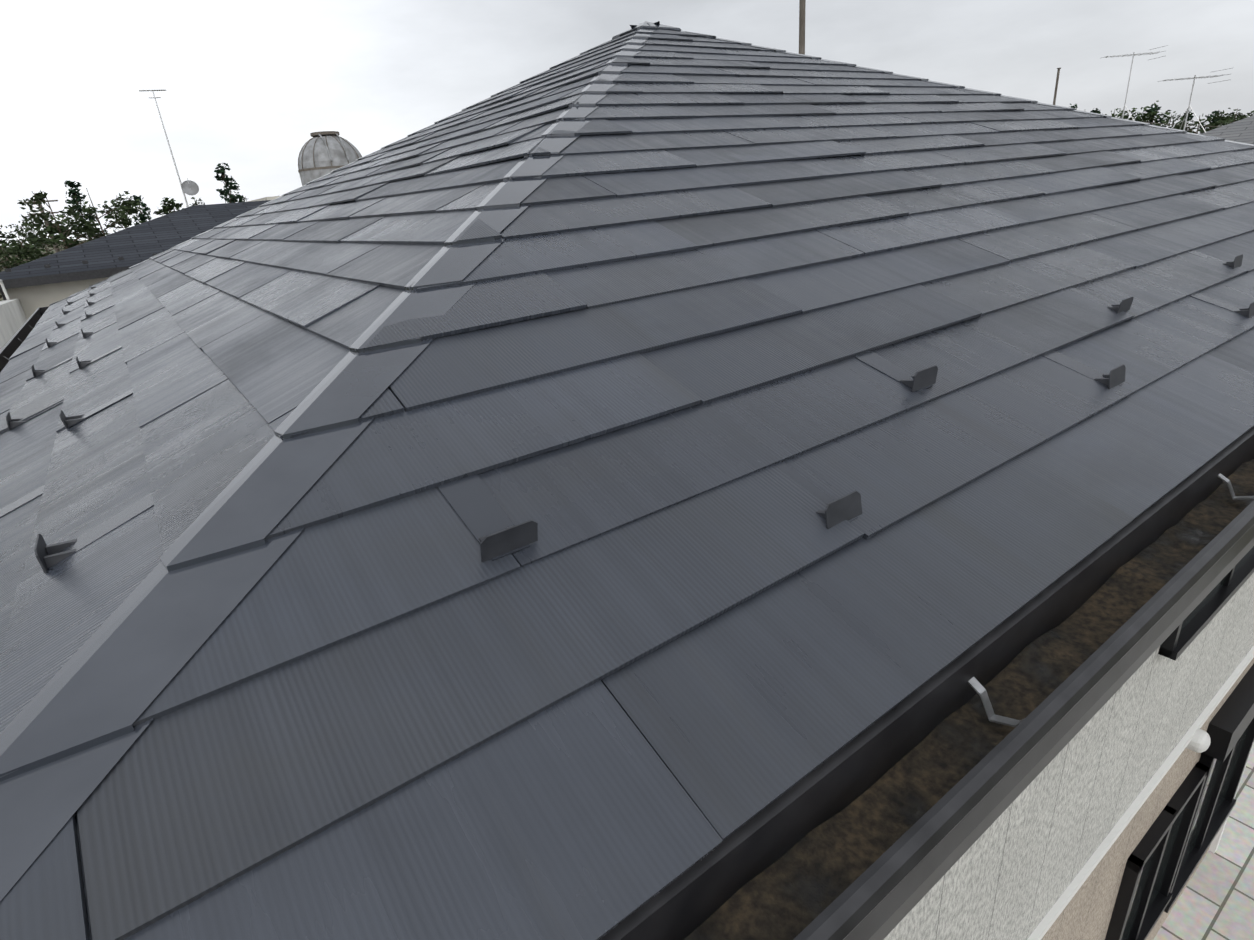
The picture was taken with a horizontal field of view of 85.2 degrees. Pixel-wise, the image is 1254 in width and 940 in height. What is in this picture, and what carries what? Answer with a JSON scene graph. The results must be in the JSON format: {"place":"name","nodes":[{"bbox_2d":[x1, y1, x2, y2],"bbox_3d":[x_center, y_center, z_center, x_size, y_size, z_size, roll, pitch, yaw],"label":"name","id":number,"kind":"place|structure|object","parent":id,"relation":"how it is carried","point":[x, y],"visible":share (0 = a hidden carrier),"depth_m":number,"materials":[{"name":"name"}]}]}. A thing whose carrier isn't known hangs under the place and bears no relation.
{"place":"outdoors","nodes":[
{"label":"outdoors","id":0,"kind":"place"},
{"bbox_2d":[0,240,88,300],"bbox_3d":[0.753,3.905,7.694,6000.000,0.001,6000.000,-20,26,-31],"label":"ground","id":1,"kind":"structure","parent":0,"point":[53,250],"depth_m":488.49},
{"bbox_2d":[0,279,26,349],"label":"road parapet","id":2,"kind":"structure","parent":1,"relation":"on","point":[13,319],"depth_m":10.76,"materials":[{"name":"concrete"}]},
{"bbox_2d":[0,200,270,319],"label":"neighbouring house","id":3,"kind":"structure","parent":1,"relation":"on","point":[34,285],"depth_m":14.02,"materials":[{"name":"tile"}]},
{"bbox_2d":[0,100,1253,297],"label":"trees","id":4,"kind":"object","parent":1,"relation":"on","point":[26,250],"visible":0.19,"depth_m":45.41,"materials":[{"name":"green plant"}]},
{"bbox_2d":[24,0,1230,252],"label":"masts and antennas","id":5,"kind":"object","parent":1,"relation":"on","point":[190,188],"visible":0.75,"depth_m":27.63,"materials":[{"name":"silver metal"}]},
{"bbox_2d":[1201,115,1253,144],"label":"neighbouring roof","id":6,"kind":"structure","parent":1,"relation":"on","point":[1242,131],"depth_m":18.23,"materials":[{"name":"grey tile"}]},
{"bbox_2d":[247,131,361,201],"bbox_3d":[-16.252,-13.619,39.691,9.000,10.852,8.000,-20,26,-31],"label":"water tank","id":7,"kind":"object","parent":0,"point":[322,153],"depth_m":36.89,"materials":[{"name":"metal"}]},
{"bbox_2d":[0,0,1253,246],"label":"sky","id":8,"kind":"structure","parent":0,"point":[247,84],"materials":[{"name":"white"}]},
{"bbox_2d":[883,546,1253,939],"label":"house","id":9,"kind":"structure","parent":0,"point":[1127,813],"depth_m":3.90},
{"bbox_2d":[0,306,1253,939],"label":"eaves gutter","id":10,"kind":"object","parent":9,"relation":"on","point":[880,826],"visible":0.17,"depth_m":0.79,"materials":[{"name":"metal"}]},
{"bbox_2d":[0,27,1253,939],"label":"roof slates","id":11,"kind":"object","parent":9,"relation":"on","point":[681,636],"visible":0.9,"depth_m":1.09,"materials":[{"name":"grey stone"}]},
{"bbox_2d":[0,21,1253,900],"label":"hip flashings","id":12,"kind":"object","parent":11,"relation":"on","point":[72,732],"visible":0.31,"depth_m":0.77,"materials":[{"name":"metal"}]},
{"bbox_2d":[0,250,1253,572],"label":"snow guards","id":13,"kind":"object","parent":11,"relation":"on","point":[486,520],"visible":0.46,"depth_m":0.98,"materials":[{"name":"metal"}]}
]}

